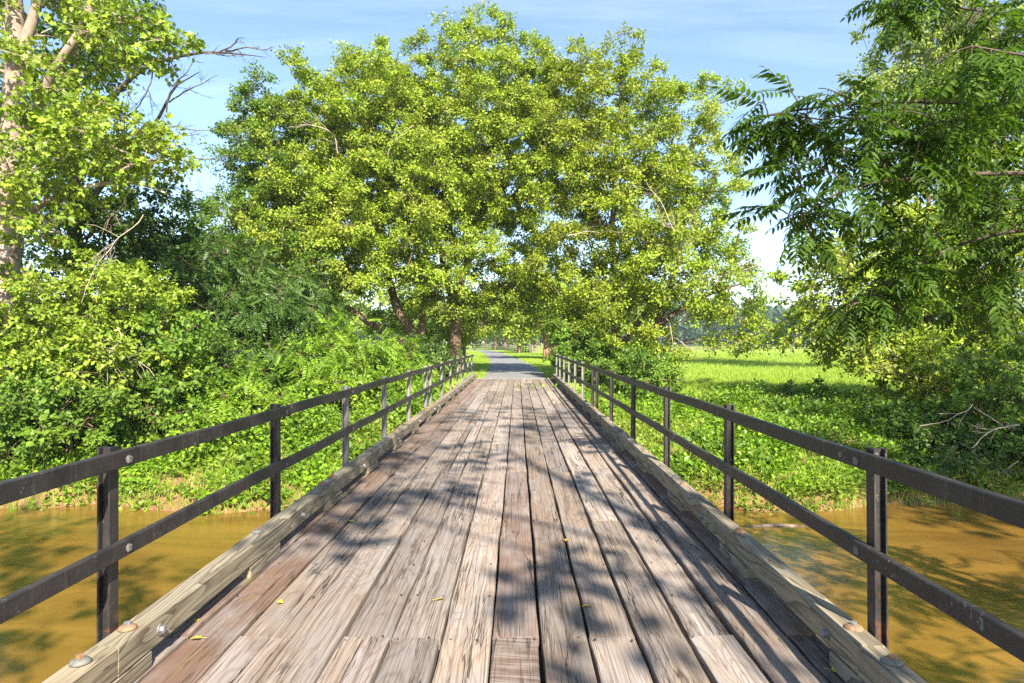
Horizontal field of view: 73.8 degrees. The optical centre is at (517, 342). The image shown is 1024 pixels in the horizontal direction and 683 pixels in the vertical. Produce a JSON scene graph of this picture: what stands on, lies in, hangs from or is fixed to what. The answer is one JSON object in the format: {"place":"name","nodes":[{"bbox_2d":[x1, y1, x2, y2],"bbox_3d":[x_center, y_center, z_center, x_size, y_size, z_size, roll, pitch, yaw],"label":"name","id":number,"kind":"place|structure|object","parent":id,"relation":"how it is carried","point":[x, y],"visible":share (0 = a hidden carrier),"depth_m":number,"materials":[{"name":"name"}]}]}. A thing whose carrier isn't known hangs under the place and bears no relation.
{"place":"outdoors","nodes":[
{"label":"outdoors","id":0,"kind":"place"},
{"bbox_2d":[466,349,544,377],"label":"road","id":1,"kind":"structure","parent":0,"point":[505,365],"depth_m":43.51,"materials":[{"name":"grey asphalt"}]},
{"bbox_2d":[0,499,1023,682],"bbox_3d":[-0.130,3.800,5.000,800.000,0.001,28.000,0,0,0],"label":"water","id":2,"kind":"structure","parent":0,"point":[973,557],"depth_m":11.43,"materials":[{"name":"brown liquid"}]},
{"bbox_2d":[742,523,807,526],"bbox_3d":[5.404,3.808,14.130,1.506,0.125,0.140,0,0,0],"label":"sunken log","id":3,"kind":"object","parent":2,"relation":"in","point":[775,524],"visible":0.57,"depth_m":14.10,"materials":[{"name":"brown wood"}]},
{"bbox_2d":[0,343,1023,513],"bbox_3d":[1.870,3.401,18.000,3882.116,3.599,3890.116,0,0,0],"label":"ground","id":4,"kind":"structure","parent":0,"point":[20,502],"depth_m":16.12,"materials":[{"name":"green plant"}]},
{"bbox_2d":[0,246,136,438],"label":"shrub","id":5,"kind":"object","parent":4,"relation":"on","point":[39,321],"visible":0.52,"depth_m":18.08,"materials":[{"name":"green plant"}]},
{"bbox_2d":[0,350,183,475],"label":"shrub","id":6,"kind":"object","parent":4,"relation":"on","point":[59,426],"visible":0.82,"depth_m":16.82,"materials":[{"name":"green plant"}]},
{"bbox_2d":[0,0,210,397],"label":"sycamore tree","id":7,"kind":"object","parent":4,"relation":"on","point":[22,123],"visible":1,"depth_m":18.70,"materials":[{"name":"green plant"}]},
{"bbox_2d":[21,248,209,403],"bbox_3d":[-11.027,0.044,19.255,4.356,5.387,5.594,0,0,-24],"label":"shrub","id":8,"kind":"object","parent":4,"relation":"on","point":[123,289],"visible":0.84,"depth_m":18.15,"materials":[{"name":"green plant"}]},
{"bbox_2d":[0,0,274,319],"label":"bare limbed tree","id":9,"kind":"object","parent":4,"relation":"on","point":[150,246],"visible":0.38,"depth_m":23.98,"materials":[{"name":"green plant"}]},
{"bbox_2d":[76,297,238,444],"bbox_3d":[-9.925,0.838,18.920,3.704,4.224,4.467,0,0,0],"label":"shrub","id":10,"kind":"object","parent":4,"relation":"on","point":[171,392],"visible":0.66,"depth_m":18.32,"materials":[{"name":"green plant"}]},
{"bbox_2d":[145,390,246,469],"bbox_3d":[-8.371,2.322,17.978,2.583,2.170,3.235,0,0,0],"label":"shrub","id":11,"kind":"object","parent":4,"relation":"on","point":[195,419],"visible":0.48,"depth_m":17.66,"materials":[{"name":"green plant"}]},
{"bbox_2d":[123,202,288,354],"bbox_3d":[-12.445,-1.787,27.621,6.908,8.185,5.398,0,0,0],"label":"maple sapling","id":12,"kind":"object","parent":4,"relation":"on","point":[202,219],"visible":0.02,"depth_m":27.64,"materials":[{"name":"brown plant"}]},
{"bbox_2d":[141,222,315,372],"bbox_3d":[-9.987,-0.900,23.645,6.022,6.561,4.760,0,0,14],"label":"walnut sapling","id":13,"kind":"object","parent":4,"relation":"on","point":[215,290],"visible":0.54,"depth_m":22.97,"materials":[{"name":"green plant"}]},
{"bbox_2d":[156,338,302,435],"bbox_3d":[-8.336,1.731,20.324,4.687,3.780,3.604,0,0,19],"label":"sumac bush","id":14,"kind":"object","parent":4,"relation":"on","point":[249,394],"visible":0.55,"depth_m":19.60,"materials":[{"name":"green plant"}]},
{"bbox_2d":[194,255,359,398],"bbox_3d":[-8.492,-0.297,23.638,5.486,5.690,7.524,0,0,0],"label":"walnut sapling","id":15,"kind":"object","parent":4,"relation":"on","point":[298,289],"visible":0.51,"depth_m":23.20,"materials":[{"name":"green plant"}]},
{"bbox_2d":[193,60,363,324],"bbox_3d":[-11.740,-5.734,32.705,8.602,15.963,8.553,0,0,0],"label":"maple tree","id":16,"kind":"object","parent":4,"relation":"on","point":[249,152],"visible":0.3,"depth_m":32.14,"materials":[{"name":"green plant"}]},
{"bbox_2d":[229,392,341,457],"bbox_3d":[-6.611,2.521,19.152,3.295,2.198,3.574,0,0,36],"label":"shrub","id":17,"kind":"object","parent":4,"relation":"on","point":[256,431],"visible":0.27,"depth_m":18.54,"materials":[{"name":"green plant"}]},
{"bbox_2d":[246,306,406,410],"bbox_3d":[-6.559,0.731,23.108,5.256,4.017,5.164,0,0,0],"label":"sumac bush","id":18,"kind":"object","parent":4,"relation":"on","point":[327,357],"visible":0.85,"depth_m":22.63,"materials":[{"name":"green plant"}]},
{"bbox_2d":[297,366,394,423],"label":"shrub","id":19,"kind":"object","parent":4,"relation":"on","point":[355,401],"visible":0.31,"depth_m":21.91,"materials":[{"name":"green plant"}]},
{"bbox_2d":[313,269,378,337],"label":"tree","id":20,"kind":"object","parent":4,"relation":"on","point":[360,306],"visible":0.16,"depth_m":82.74,"materials":[{"name":"green plant"}]},
{"bbox_2d":[232,33,478,350],"bbox_3d":[-7.515,-6.758,33.940,11.399,17.943,11.000,0,0,0],"label":"maple tree","id":21,"kind":"object","parent":4,"relation":"on","point":[338,180],"visible":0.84,"depth_m":31.55,"materials":[{"name":"green plant"}]},
{"bbox_2d":[358,331,448,394],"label":"sumac bush","id":22,"kind":"object","parent":4,"relation":"on","point":[408,364],"visible":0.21,"depth_m":27.48,"materials":[{"name":"green plant"}]},
{"bbox_2d":[375,280,438,336],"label":"tree","id":23,"kind":"object","parent":4,"relation":"on","point":[389,306],"visible":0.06,"depth_m":94.84,"materials":[{"name":"green plant"}]},
{"bbox_2d":[379,329,467,382],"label":"shrub","id":24,"kind":"object","parent":4,"relation":"on","point":[443,353],"visible":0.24,"depth_m":31.42,"materials":[{"name":"green plant"}]},
{"bbox_2d":[403,291,445,348],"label":"tree","id":25,"kind":"object","parent":4,"relation":"on","point":[416,323],"visible":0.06,"depth_m":80.79,"materials":[{"name":"green plant"}]},
{"bbox_2d":[416,280,496,365],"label":"maple tree","id":26,"kind":"object","parent":4,"relation":"on","point":[437,326],"visible":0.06,"depth_m":52.16,"materials":[{"name":"green plant"}]},
{"bbox_2d":[359,0,596,374],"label":"maple tree","id":27,"kind":"object","parent":4,"relation":"on","point":[477,158],"visible":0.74,"depth_m":33.98,"materials":[{"name":"green plant"}]},
{"bbox_2d":[472,329,487,345],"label":"tree","id":28,"kind":"object","parent":4,"relation":"on","point":[485,341],"visible":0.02,"depth_m":193.69,"materials":[{"name":"green plant"}]},
{"bbox_2d":[478,307,501,348],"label":"tree","id":29,"kind":"object","parent":4,"relation":"on","point":[495,340],"visible":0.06,"depth_m":163.77,"materials":[{"name":"green plant"}]},
{"bbox_2d":[486,310,513,349],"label":"tree","id":30,"kind":"object","parent":4,"relation":"on","point":[501,337],"visible":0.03,"depth_m":147.83,"materials":[{"name":"green plant"}]},
{"bbox_2d":[473,344,531,352],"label":"board fence","id":31,"kind":"object","parent":4,"relation":"on","point":[498,347],"visible":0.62,"depth_m":142.18,"materials":[{"name":"grey wood"}]},
{"bbox_2d":[0,354,1023,682],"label":"wooden bridge","id":32,"kind":"structure","parent":4,"relation":"on","point":[472,500],"depth_m":4.26,"materials":[{"name":"brown wood"}]},
{"bbox_2d":[0,359,1023,517],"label":"undergrowth","id":33,"kind":"object","parent":4,"relation":"on","point":[823,423],"visible":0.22,"depth_m":17.62,"materials":[{"name":"green plant"}]},
{"bbox_2d":[499,308,540,352],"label":"tree","id":34,"kind":"object","parent":4,"relation":"on","point":[519,347],"visible":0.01,"depth_m":106.74,"materials":[{"name":"green plant"}]},
{"bbox_2d":[25,294,1023,345],"bbox_3d":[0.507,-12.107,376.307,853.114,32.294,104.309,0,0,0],"label":"distant wood","id":35,"kind":"object","parent":4,"relation":"on","point":[685,333],"visible":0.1,"depth_m":342.65,"materials":[{"name":"green plant"}]},
{"bbox_2d":[527,305,549,350],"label":"tree","id":36,"kind":"object","parent":4,"relation":"on","point":[534,339],"visible":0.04,"depth_m":129.37,"materials":[{"name":"green plant"}]},
{"bbox_2d":[532,345,550,352],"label":"board fence","id":37,"kind":"object","parent":4,"relation":"on","point":[537,348],"visible":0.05,"depth_m":103.23,"materials":[{"name":"wood"}]},
{"bbox_2d":[492,251,601,358],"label":"maple tree","id":38,"kind":"object","parent":4,"relation":"on","point":[533,326],"visible":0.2,"depth_m":67.51,"materials":[{"name":"green plant"}]},
{"bbox_2d":[541,308,626,385],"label":"shrub","id":39,"kind":"object","parent":4,"relation":"on","point":[585,355],"visible":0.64,"depth_m":30.40,"materials":[{"name":"green plant"}]},
{"bbox_2d":[493,21,716,381],"bbox_3d":[4.574,-6.555,32.942,10.348,17.455,9.000,0,0,42],"label":"maple tree","id":40,"kind":"object","parent":4,"relation":"on","point":[599,168],"visible":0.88,"depth_m":31.35,"materials":[{"name":"green plant"}]},
{"bbox_2d":[600,277,655,342],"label":"tree","id":41,"kind":"object","parent":4,"relation":"on","point":[629,317],"visible":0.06,"depth_m":89.52,"materials":[{"name":"green plant"}]},
{"bbox_2d":[590,341,699,398],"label":"shrub","id":42,"kind":"object","parent":4,"relation":"on","point":[656,375],"visible":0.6,"depth_m":26.64,"materials":[{"name":"green plant"}]},
{"bbox_2d":[568,54,790,370],"bbox_3d":[7.856,-5.650,30.742,8.455,15.814,8.715,0,0,37],"label":"maple tree","id":43,"kind":"object","parent":4,"relation":"on","point":[700,302],"visible":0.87,"depth_m":30.17,"materials":[{"name":"green plant"}]},
{"bbox_2d":[734,371,869,408],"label":"shrub","id":44,"kind":"object","parent":4,"relation":"on","point":[823,390],"visible":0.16,"depth_m":24.77,"materials":[{"name":"green plant"}]},
{"bbox_2d":[657,344,1011,349],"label":"board fence","id":45,"kind":"object","parent":4,"relation":"on","point":[771,348],"visible":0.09,"depth_m":150.98,"materials":[{"name":"wood"}]},
{"bbox_2d":[711,0,1023,362],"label":"walnut tree","id":46,"kind":"object","parent":4,"relation":"on","point":[934,147],"visible":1,"depth_m":6.82,"materials":[{"name":"green plant"}]},
{"bbox_2d":[765,142,1023,414],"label":"maple tree","id":47,"kind":"object","parent":4,"relation":"on","point":[895,361],"visible":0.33,"depth_m":22.77,"materials":[{"name":"green plant"}]},
{"bbox_2d":[846,389,986,452],"bbox_3d":[11.402,2.690,19.649,3.637,2.662,4.267,0,0,0],"label":"shrub","id":48,"kind":"object","parent":4,"relation":"on","point":[898,417],"visible":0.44,"depth_m":19.46,"materials":[{"name":"green plant"}]},
{"bbox_2d":[831,0,1023,356],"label":"maple tree","id":49,"kind":"object","parent":4,"relation":"on","point":[887,80],"visible":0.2,"depth_m":38.99,"materials":[{"name":"green plant"}]},
{"bbox_2d":[889,414,1021,492],"bbox_3d":[10.818,3.108,17.658,4.243,2.430,3.125,0,0,-21],"label":"shrub","id":50,"kind":"object","parent":4,"relation":"on","point":[944,438],"visible":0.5,"depth_m":17.21,"materials":[{"name":"green plant"}]},
{"bbox_2d":[916,335,1023,483],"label":"shrub","id":51,"kind":"object","parent":4,"relation":"on","point":[1006,397],"visible":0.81,"depth_m":18.24,"materials":[{"name":"green plant"}]},
{"bbox_2d":[0,0,1023,342],"label":"sky","id":52,"kind":"structure","parent":0,"point":[806,41],"materials":[{"name":"blue"}]}
]}

